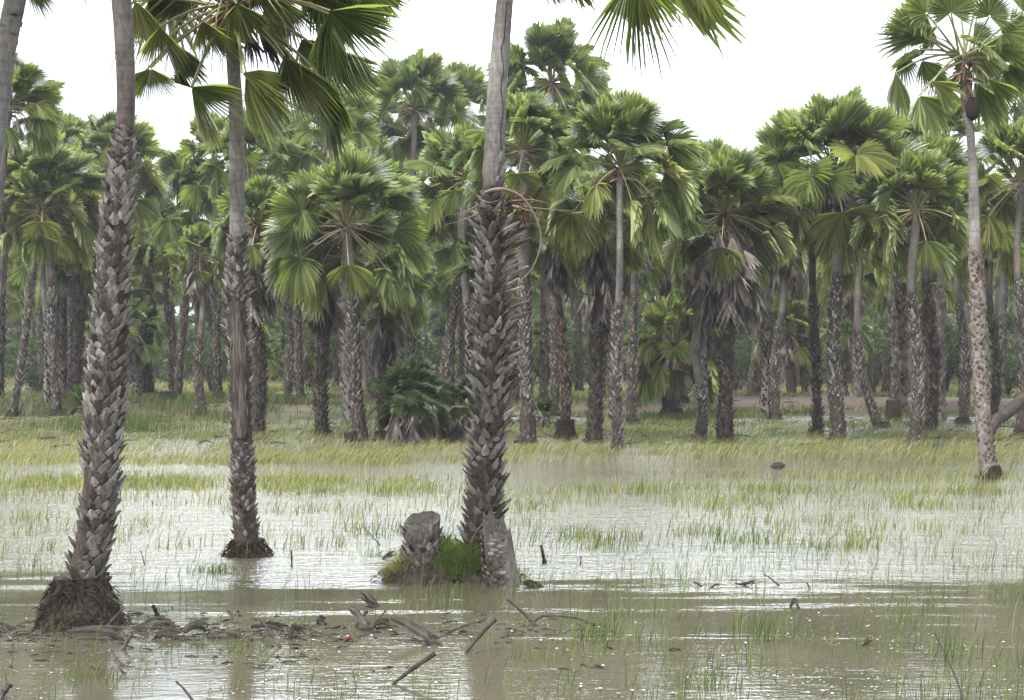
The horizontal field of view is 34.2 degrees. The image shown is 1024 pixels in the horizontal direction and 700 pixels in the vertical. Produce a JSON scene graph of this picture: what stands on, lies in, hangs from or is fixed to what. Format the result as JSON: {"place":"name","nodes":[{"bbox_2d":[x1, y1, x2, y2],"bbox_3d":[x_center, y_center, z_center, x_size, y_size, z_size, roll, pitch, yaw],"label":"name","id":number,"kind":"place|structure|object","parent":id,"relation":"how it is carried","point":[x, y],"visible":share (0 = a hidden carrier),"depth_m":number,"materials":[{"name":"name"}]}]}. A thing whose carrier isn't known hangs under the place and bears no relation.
{"place":"outdoors","nodes":[
{"label":"outdoors","id":0,"kind":"place"},
{"bbox_2d":[0,372,1018,433],"bbox_3d":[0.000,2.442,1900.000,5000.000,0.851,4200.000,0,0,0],"label":"ground","id":1,"kind":"structure","parent":0,"point":[746,401],"depth_m":68.93,"materials":[{"name":"green plant"}]},
{"bbox_2d":[0,140,27,398],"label":"palm tree","id":2,"kind":"object","parent":1,"relation":"on","point":[2,348],"visible":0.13,"depth_m":72.98,"materials":[{"name":"plant"}]},
{"bbox_2d":[4,265,23,330],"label":"palm tree","id":3,"kind":"object","parent":1,"relation":"on","point":[14,307],"visible":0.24,"depth_m":102.81,"materials":[{"name":"green plant"}]},
{"bbox_2d":[4,326,58,391],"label":"bush","id":4,"kind":"object","parent":1,"relation":"on","point":[31,376],"visible":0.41,"depth_m":86.56,"materials":[{"name":"green plant"}]},
{"bbox_2d":[0,51,66,238],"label":"palm tree","id":5,"kind":"object","parent":1,"relation":"on","point":[37,97],"visible":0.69,"depth_m":54.87,"materials":[{"name":"green plant"}]},
{"bbox_2d":[7,263,75,368],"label":"palm tree","id":6,"kind":"object","parent":1,"relation":"on","point":[20,274],"visible":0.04,"depth_m":86.54,"materials":[{"name":"green plant"}]},
{"bbox_2d":[7,182,82,406],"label":"palm tree","id":7,"kind":"object","parent":1,"relation":"on","point":[46,389],"visible":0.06,"depth_m":66.38,"materials":[{"name":"green plant"}]},
{"bbox_2d":[0,163,92,416],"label":"palm tree","id":8,"kind":"object","parent":1,"relation":"on","point":[46,185],"visible":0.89,"depth_m":62.28,"materials":[{"name":"green plant"}]},
{"bbox_2d":[0,129,106,415],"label":"palm tree","id":9,"kind":"object","parent":1,"relation":"on","point":[71,158],"visible":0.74,"depth_m":62.55,"materials":[{"name":"green plant"}]},
{"bbox_2d":[23,168,97,402],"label":"palm tree","id":10,"kind":"object","parent":1,"relation":"on","point":[62,340],"visible":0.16,"depth_m":68.06,"materials":[{"name":"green plant"}]},
{"bbox_2d":[44,249,96,406],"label":"palm tree","id":11,"kind":"object","parent":1,"relation":"on","point":[79,285],"visible":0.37,"depth_m":66.80,"materials":[{"name":"green plant"}]},
{"bbox_2d":[59,109,103,394],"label":"palm tree","id":12,"kind":"object","parent":1,"relation":"on","point":[72,124],"visible":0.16,"depth_m":81.27,"materials":[{"name":"green plant"}]},
{"bbox_2d":[64,109,175,230],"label":"palm tree","id":13,"kind":"object","parent":1,"relation":"on","point":[151,185],"visible":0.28,"depth_m":72.37,"materials":[{"name":"green plant"}]},
{"bbox_2d":[125,297,164,394],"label":"palm tree","id":14,"kind":"object","parent":1,"relation":"on","point":[139,352],"visible":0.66,"depth_m":82.13,"materials":[{"name":"green plant"}]},
{"bbox_2d":[129,241,183,395],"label":"palm tree","id":15,"kind":"object","parent":1,"relation":"on","point":[147,288],"visible":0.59,"depth_m":83.44,"materials":[{"name":"green plant"}]},
{"bbox_2d":[131,201,206,389],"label":"palm tree","id":16,"kind":"object","parent":1,"relation":"on","point":[166,262],"visible":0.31,"depth_m":83.21,"materials":[{"name":"green plant"}]},
{"bbox_2d":[143,153,225,396],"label":"palm tree","id":17,"kind":"object","parent":1,"relation":"on","point":[164,232],"visible":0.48,"depth_m":79.34,"materials":[{"name":"green plant"}]},
{"bbox_2d":[153,329,228,390],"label":"bush","id":18,"kind":"object","parent":1,"relation":"on","point":[211,362],"visible":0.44,"depth_m":90.02,"materials":[{"name":"green plant"}]},
{"bbox_2d":[162,219,226,414],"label":"palm tree","id":19,"kind":"object","parent":1,"relation":"on","point":[202,284],"visible":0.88,"depth_m":62.77,"materials":[{"name":"green plant"}]},
{"bbox_2d":[154,109,254,398],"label":"palm tree","id":20,"kind":"object","parent":1,"relation":"on","point":[191,197],"visible":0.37,"depth_m":78.78,"materials":[{"name":"green plant"}]},
{"bbox_2d":[196,103,307,418],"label":"palm tree","id":21,"kind":"object","parent":1,"relation":"on","point":[255,158],"visible":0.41,"depth_m":58.85,"materials":[{"name":"green plant"}]},
{"bbox_2d":[210,174,297,434],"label":"palm tree","id":22,"kind":"object","parent":1,"relation":"on","point":[259,192],"visible":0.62,"depth_m":50.65,"materials":[{"name":"green plant"}]},
{"bbox_2d":[252,323,282,391],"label":"palm tree","id":23,"kind":"object","parent":1,"relation":"on","point":[272,367],"visible":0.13,"depth_m":68.15,"materials":[{"name":"green plant"}]},
{"bbox_2d":[245,139,328,403],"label":"palm tree","id":24,"kind":"object","parent":1,"relation":"on","point":[290,354],"visible":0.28,"depth_m":72.52,"materials":[{"name":"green plant"}]},
{"bbox_2d":[255,117,323,399],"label":"palm tree","id":25,"kind":"object","parent":1,"relation":"on","point":[299,359],"visible":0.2,"depth_m":79.28,"materials":[{"name":"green plant"}]},
{"bbox_2d":[292,316,340,395],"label":"palm tree","id":26,"kind":"object","parent":1,"relation":"on","point":[309,356],"visible":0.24,"depth_m":85.49,"materials":[{"name":"green plant"}]},
{"bbox_2d":[262,82,382,420],"bbox_3d":[-6.340,-3.566,60.926,4.495,13.102,4.416,1,7,42],"label":"palm tree","id":27,"kind":"object","parent":1,"relation":"on","point":[366,135],"visible":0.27,"depth_m":60.22,"materials":[{"name":"green plant"}]},
{"bbox_2d":[298,199,372,435],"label":"palm tree","id":28,"kind":"object","parent":1,"relation":"on","point":[328,323],"visible":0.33,"depth_m":50.76,"materials":[{"name":"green plant"}]},
{"bbox_2d":[260,141,434,440],"bbox_3d":[-4.693,-1.513,48.097,5.048,9.006,4.563,0,0,0],"label":"palm tree","id":29,"kind":"object","parent":1,"relation":"on","point":[301,265],"visible":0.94,"depth_m":47.59,"materials":[{"name":"green plant"}]},
{"bbox_2d":[344,135,409,402],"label":"palm tree","id":30,"kind":"object","parent":1,"relation":"on","point":[370,393],"visible":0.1,"depth_m":77.01,"materials":[{"name":"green plant"}]},
{"bbox_2d":[341,87,424,391],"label":"palm tree","id":31,"kind":"object","parent":1,"relation":"on","point":[395,129],"visible":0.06,"depth_m":90.91,"materials":[{"name":"green plant"}]},
{"bbox_2d":[345,250,432,436],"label":"palm tree","id":32,"kind":"object","parent":1,"relation":"on","point":[387,340],"visible":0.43,"depth_m":49.66,"materials":[{"name":"green plant"}]},
{"bbox_2d":[359,242,441,388],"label":"palm tree","id":33,"kind":"object","parent":1,"relation":"on","point":[429,279],"visible":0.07,"depth_m":71.21,"materials":[{"name":"green plant"}]},
{"bbox_2d":[361,307,444,392],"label":"bush","id":34,"kind":"object","parent":1,"relation":"on","point":[433,362],"visible":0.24,"depth_m":89.99,"materials":[{"name":"green plant"}]},
{"bbox_2d":[364,354,454,442],"bbox_3d":[-2.911,1.848,47.301,2.642,3.536,2.871,0,0,0],"label":"fan palm shrub","id":35,"kind":"object","parent":1,"relation":"on","point":[411,375],"visible":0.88,"depth_m":46.90,"materials":[{"name":"green plant"}]},
{"bbox_2d":[359,45,480,391],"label":"palm tree","id":36,"kind":"object","parent":1,"relation":"on","point":[429,82],"visible":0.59,"depth_m":72.52,"materials":[{"name":"green plant"}]},
{"bbox_2d":[409,154,476,421],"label":"palm tree","id":37,"kind":"object","parent":1,"relation":"on","point":[443,255],"visible":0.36,"depth_m":59.59,"materials":[{"name":"green plant"}]},
{"bbox_2d":[402,58,487,389],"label":"palm tree","id":38,"kind":"object","parent":1,"relation":"on","point":[472,79],"visible":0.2,"depth_m":89.76,"materials":[{"name":"green plant"}]},
{"bbox_2d":[402,119,517,421],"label":"palm tree","id":39,"kind":"object","parent":1,"relation":"on","point":[440,142],"visible":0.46,"depth_m":58.24,"materials":[{"name":"green plant"}]},
{"bbox_2d":[434,374,513,440],"bbox_3d":[-1.176,2.104,48.659,2.387,2.921,2.302,0,0,-19],"label":"fan palm shrub","id":40,"kind":"object","parent":1,"relation":"on","point":[459,430],"visible":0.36,"depth_m":48.34,"materials":[{"name":"green plant"}]},
{"bbox_2d":[432,234,515,367],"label":"palm tree","id":41,"kind":"object","parent":1,"relation":"on","point":[441,277],"visible":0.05,"depth_m":72.01,"materials":[{"name":"green plant"}]},
{"bbox_2d":[450,229,540,425],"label":"palm tree","id":42,"kind":"object","parent":1,"relation":"on","point":[455,270],"visible":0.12,"depth_m":57.85,"materials":[{"name":"green plant"}]},
{"bbox_2d":[0,394,1022,447],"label":"fallen branches","id":43,"kind":"object","parent":1,"relation":"on","point":[359,439],"visible":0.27,"depth_m":49.88,"materials":[{"name":"brown wood"}]},
{"bbox_2d":[3,252,1023,385],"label":"distant wood","id":44,"kind":"object","parent":1,"relation":"on","point":[436,326],"visible":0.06,"depth_m":120.55,"materials":[{"name":"green plant"}]},
{"bbox_2d":[458,88,587,442],"bbox_3d":[0.369,-2.180,46.649,3.761,10.242,3.614,0,0,0],"label":"palm tree","id":45,"kind":"object","parent":1,"relation":"on","point":[526,113],"visible":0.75,"depth_m":46.39,"materials":[{"name":"green plant"}]},
{"bbox_2d":[533,169,549,398],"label":"palm tree","id":46,"kind":"object","parent":1,"relation":"on","point":[543,372],"visible":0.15,"depth_m":77.68,"materials":[{"name":"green plant"}]},
{"bbox_2d":[534,397,560,430],"bbox_3d":[1.106,2.286,54.103,1.275,1.575,1.658,0,0,-15],"label":"fan palm shrub","id":47,"kind":"object","parent":1,"relation":"on","point":[544,405],"visible":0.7,"depth_m":53.91,"materials":[{"name":"green plant"}]},
{"bbox_2d":[483,15,612,415],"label":"palm tree","id":48,"kind":"object","parent":1,"relation":"on","point":[555,48],"visible":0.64,"depth_m":65.63,"materials":[{"name":"green plant"}]},
{"bbox_2d":[531,316,573,393],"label":"palm tree","id":49,"kind":"object","parent":1,"relation":"on","point":[536,331],"visible":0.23,"depth_m":79.73,"materials":[{"name":"green plant"}]},
{"bbox_2d":[537,322,589,386],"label":"bush","id":50,"kind":"object","parent":1,"relation":"on","point":[575,350],"visible":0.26,"depth_m":94.72,"materials":[{"name":"green plant"}]},
{"bbox_2d":[515,182,616,438],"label":"palm tree","id":51,"kind":"object","parent":1,"relation":"on","point":[553,273],"visible":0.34,"depth_m":48.70,"materials":[{"name":"grey plant"}]},
{"bbox_2d":[529,75,635,391],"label":"palm tree","id":52,"kind":"object","parent":1,"relation":"on","point":[578,330],"visible":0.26,"depth_m":95.07,"materials":[{"name":"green plant"}]},
{"bbox_2d":[561,181,648,441],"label":"palm tree","id":53,"kind":"object","parent":1,"relation":"on","point":[597,270],"visible":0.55,"depth_m":47.15,"materials":[{"name":"green plant"}]},
{"bbox_2d":[537,85,706,447],"bbox_3d":[3.059,-2.027,44.474,4.815,10.018,3.800,0,0,37],"label":"palm tree","id":54,"kind":"object","parent":1,"relation":"on","point":[619,122],"visible":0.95,"depth_m":44.08,"materials":[{"name":"green plant"}]},
{"bbox_2d":[588,161,688,423],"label":"palm tree","id":55,"kind":"object","parent":1,"relation":"on","point":[632,381],"visible":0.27,"depth_m":58.70,"materials":[{"name":"green plant"}]},
{"bbox_2d":[608,235,670,406],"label":"palm tree","id":56,"kind":"object","parent":1,"relation":"on","point":[659,271],"visible":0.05,"depth_m":70.65,"materials":[{"name":"green plant"}]},
{"bbox_2d":[623,291,734,415],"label":"palm tree","id":57,"kind":"object","parent":1,"relation":"on","point":[669,377],"visible":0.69,"depth_m":65.31,"materials":[{"name":"green plant"}]},
{"bbox_2d":[671,275,720,441],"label":"palm tree","id":58,"kind":"object","parent":1,"relation":"on","point":[698,342],"visible":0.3,"depth_m":47.15,"materials":[{"name":"grey plant"}]},
{"bbox_2d":[668,196,732,412],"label":"palm tree","id":59,"kind":"object","parent":1,"relation":"on","point":[703,356],"visible":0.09,"depth_m":65.16,"materials":[{"name":"green plant"}]},
{"bbox_2d":[661,144,804,442],"bbox_3d":[6.110,-1.397,46.876,4.189,8.802,3.549,0,0,0],"label":"palm tree","id":60,"kind":"object","parent":1,"relation":"on","point":[728,267],"visible":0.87,"depth_m":46.38,"materials":[{"name":"green plant"}]},
{"bbox_2d":[718,323,753,391],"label":"bush","id":61,"kind":"object","parent":1,"relation":"on","point":[742,362],"visible":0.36,"depth_m":95.10,"materials":[{"name":"green plant"}]},
{"bbox_2d":[745,313,761,395],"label":"palm tree","id":62,"kind":"object","parent":1,"relation":"on","point":[752,377],"visible":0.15,"depth_m":83.27,"materials":[{"name":"grey plant"}]},
{"bbox_2d":[713,144,809,416],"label":"palm tree","id":63,"kind":"object","parent":1,"relation":"on","point":[764,400],"visible":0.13,"depth_m":64.35,"materials":[{"name":"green plant"}]},
{"bbox_2d":[738,203,824,418],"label":"palm tree","id":64,"kind":"object","parent":1,"relation":"on","point":[788,272],"visible":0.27,"depth_m":62.56,"materials":[{"name":"grey plant"}]},
{"bbox_2d":[753,294,826,395],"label":"palm tree","id":65,"kind":"object","parent":1,"relation":"on","point":[791,356],"visible":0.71,"depth_m":82.80,"materials":[{"name":"green plant"}]},
{"bbox_2d":[759,269,826,395],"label":"palm tree","id":66,"kind":"object","parent":1,"relation":"on","point":[797,293],"visible":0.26,"depth_m":83.12,"materials":[{"name":"green plant"}]},
{"bbox_2d":[779,154,863,433],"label":"palm tree","id":67,"kind":"object","parent":1,"relation":"on","point":[817,413],"visible":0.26,"depth_m":51.36,"materials":[{"name":"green plant"}]},
{"bbox_2d":[748,84,933,440],"bbox_3d":[9.387,-2.364,47.965,5.685,10.618,5.138,0,0,0],"label":"palm tree","id":68,"kind":"object","parent":1,"relation":"on","point":[850,129],"visible":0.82,"depth_m":47.23,"materials":[{"name":"green plant"}]},
{"bbox_2d":[818,309,875,395],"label":"palm tree","id":69,"kind":"object","parent":1,"relation":"on","point":[845,362],"visible":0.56,"depth_m":80.17,"materials":[{"name":"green plant"}]},
{"bbox_2d":[807,264,895,396],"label":"palm tree","id":70,"kind":"object","parent":1,"relation":"on","point":[867,298],"visible":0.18,"depth_m":76.14,"materials":[{"name":"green plant"}]},
{"bbox_2d":[816,219,906,427],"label":"palm tree","id":71,"kind":"object","parent":1,"relation":"on","point":[857,276],"visible":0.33,"depth_m":55.77,"materials":[{"name":"grey plant"}]},
{"bbox_2d":[842,297,912,392],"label":"bush","id":72,"kind":"object","parent":1,"relation":"on","point":[877,338],"visible":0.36,"depth_m":90.23,"materials":[{"name":"green plant"}]},
{"bbox_2d":[854,174,919,398],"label":"palm tree","id":73,"kind":"object","parent":1,"relation":"on","point":[894,390],"visible":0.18,"depth_m":62.72,"materials":[{"name":"grey plant"}]},
{"bbox_2d":[862,264,921,396],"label":"palm tree","id":74,"kind":"object","parent":1,"relation":"on","point":[881,305],"visible":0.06,"depth_m":78.41,"materials":[{"name":"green plant"}]},
{"bbox_2d":[859,113,937,412],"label":"palm tree","id":75,"kind":"object","parent":1,"relation":"on","point":[899,286],"visible":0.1,"depth_m":66.41,"materials":[{"name":"grey plant"}]},
{"bbox_2d":[874,104,947,392],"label":"palm tree","id":76,"kind":"object","parent":1,"relation":"on","point":[885,383],"visible":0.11,"depth_m":92.43,"materials":[{"name":"grey plant"}]},
{"bbox_2d":[848,147,980,442],"bbox_3d":[11.393,-1.375,46.898,3.616,8.679,3.904,0,0,17],"label":"palm tree","id":77,"kind":"object","parent":1,"relation":"on","point":[937,177],"visible":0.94,"depth_m":46.51,"materials":[{"name":"green plant"}]},
{"bbox_2d":[884,242,969,409],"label":"palm tree","id":78,"kind":"object","parent":1,"relation":"on","point":[950,298],"visible":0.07,"depth_m":67.35,"materials":[{"name":"grey plant"}]},
{"bbox_2d":[871,131,1000,429],"bbox_3d":[13.504,-2.100,53.821,4.102,9.933,3.854,0,0,0],"label":"palm tree","id":79,"kind":"object","parent":1,"relation":"on","point":[952,148],"visible":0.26,"depth_m":53.66,"materials":[{"name":"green plant"}]},
{"bbox_2d":[890,326,991,391],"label":"bush","id":80,"kind":"object","parent":1,"relation":"on","point":[950,367],"visible":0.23,"depth_m":92.37,"materials":[{"name":"green plant"}]},
{"bbox_2d":[887,96,1000,419],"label":"palm tree","id":81,"kind":"object","parent":1,"relation":"on","point":[959,128],"visible":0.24,"depth_m":61.54,"materials":[{"name":"grey plant"}]},
{"bbox_2d":[917,173,1014,423],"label":"palm tree","id":82,"kind":"object","parent":1,"relation":"on","point":[965,389],"visible":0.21,"depth_m":58.72,"materials":[{"name":"grey plant"}]},
{"bbox_2d":[944,170,1023,415],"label":"palm tree","id":83,"kind":"object","parent":1,"relation":"on","point":[1003,254],"visible":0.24,"depth_m":57.18,"materials":[{"name":"green plant"}]},
{"bbox_2d":[960,116,1023,435],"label":"palm tree","id":84,"kind":"object","parent":1,"relation":"on","point":[1007,148],"visible":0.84,"depth_m":51.36,"materials":[{"name":"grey plant"}]},
{"bbox_2d":[983,260,1006,397],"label":"palm tree","id":85,"kind":"object","parent":1,"relation":"on","point":[1001,330],"visible":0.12,"depth_m":82.84,"materials":[{"name":"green plant"}]},
{"bbox_2d":[972,343,1020,396],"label":"bush","id":86,"kind":"object","parent":1,"relation":"on","point":[1011,381],"visible":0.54,"depth_m":82.78,"materials":[{"name":"green plant"}]},
{"bbox_2d":[0,582,1021,699],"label":"floating leaves","id":87,"kind":"object","parent":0,"point":[508,647],"visible":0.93,"depth_m":13.94,"materials":[{"name":"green plant"}]},
{"bbox_2d":[0,416,1023,699],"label":"water","id":88,"kind":"structure","parent":0,"point":[332,570],"depth_m":18.29,"materials":[{"name":"grey liquid"}]},
{"bbox_2d":[0,0,100,162],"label":"palm tree","id":89,"kind":"object","parent":88,"relation":"in","point":[11,18],"visible":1,"depth_m":16.41,"materials":[{"name":"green plant"}]},
{"bbox_2d":[30,0,142,631],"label":"palm tree","id":90,"kind":"object","parent":88,"relation":"in","point":[81,590],"visible":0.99,"depth_m":15.66,"materials":[{"name":"grey plant"}]},
{"bbox_2d":[67,625,124,640],"bbox_3d":[-3.716,2.558,14.934,0.543,0.166,0.106,0,0,5],"label":"leaf stalk","id":91,"kind":"object","parent":88,"relation":"on","point":[109,632],"visible":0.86,"depth_m":14.90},
{"bbox_2d":[104,0,444,558],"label":"palm tree","id":92,"kind":"object","parent":88,"relation":"in","point":[230,28],"visible":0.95,"depth_m":20.80,"materials":[{"name":"green plant"}]},
{"bbox_2d":[0,607,615,672],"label":"leaf litter","id":93,"kind":"object","parent":88,"relation":"on","point":[260,631],"visible":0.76,"depth_m":15.14,"materials":[{"name":"brown plant"}]},
{"bbox_2d":[391,615,441,644],"bbox_3d":[-0.838,2.491,14.770,0.500,0.259,0.127,0,0,16],"label":"leaf stalk","id":94,"kind":"object","parent":88,"relation":"on","point":[427,636],"visible":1,"depth_m":14.75,"materials":[{"name":"wood"}]},
{"bbox_2d":[370,552,523,586],"bbox_3d":[-0.719,2.510,18.897,1.854,0.464,1.278,0,0,0],"label":"earth mound","id":95,"kind":"object","parent":88,"relation":"in","point":[426,576],"visible":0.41,"depth_m":18.53,"materials":[{"name":"brown soil"}]},
{"bbox_2d":[399,511,444,572],"bbox_3d":[-1.011,2.221,18.769,0.520,0.790,0.520,0,0,0],"label":"tree stump","id":96,"kind":"object","parent":95,"relation":"on","point":[421,530],"visible":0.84,"depth_m":18.62,"materials":[{"name":"grey wood"}]},
{"bbox_2d":[351,518,548,581],"bbox_3d":[-0.694,2.246,18.944,2.390,0.708,1.131,0,0,0],"label":"grass tuft","id":97,"kind":"object","parent":95,"relation":"on","point":[458,557],"visible":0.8,"depth_m":18.61,"materials":[{"name":"green plant"}]},
{"bbox_2d":[480,510,520,586],"bbox_3d":[-0.118,2.239,18.451,0.443,0.922,0.430,0,0,-38],"label":"tree stump","id":98,"kind":"object","parent":95,"relation":"on","point":[499,555],"visible":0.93,"depth_m":18.32,"materials":[{"name":"grey wood"}]},
{"bbox_2d":[0,527,1023,699],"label":"water reeds","id":99,"kind":"object","parent":88,"relation":"on","point":[617,611],"visible":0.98,"depth_m":15.54,"materials":[{"name":"green plant"}]},
{"bbox_2d":[43,548,1020,695],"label":"grass clumps","id":100,"kind":"object","parent":88,"relation":"on","point":[596,627],"visible":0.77,"depth_m":14.71,"materials":[{"name":"green plant"}]},
{"bbox_2d":[393,0,751,554],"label":"palm tree","id":101,"kind":"object","parent":88,"relation":"on","point":[493,247],"visible":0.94,"depth_m":18.85,"materials":[{"name":"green plant"}]},
{"bbox_2d":[502,189,537,231],"bbox_3d":[0.034,-1.592,19.145,0.500,0.501,0.440,0,0,-36],"label":"cluster","id":102,"kind":"object","parent":101,"relation":"hanging from","point":[523,218],"visible":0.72,"depth_m":19.08,"materials":[{"name":"plant"}]},
{"bbox_2d":[864,0,1023,479],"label":"palm tree","id":103,"kind":"object","parent":88,"relation":"in","point":[909,24],"visible":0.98,"depth_m":33.48,"materials":[{"name":"green plant"}]},
{"bbox_2d":[991,391,1023,436],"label":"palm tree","id":104,"kind":"object","parent":88,"relation":"on","point":[1009,410],"visible":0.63,"depth_m":46.82,"materials":[{"name":"grey plant"}]},
{"bbox_2d":[0,411,1023,550],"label":"marsh grass","id":105,"kind":"structure","parent":0,"point":[290,482],"depth_m":33.94,"materials":[{"name":"green plant"}]},
{"bbox_2d":[0,0,1023,330],"label":"sky","id":106,"kind":"structure","parent":0,"point":[798,49],"materials":[{"name":"white"}]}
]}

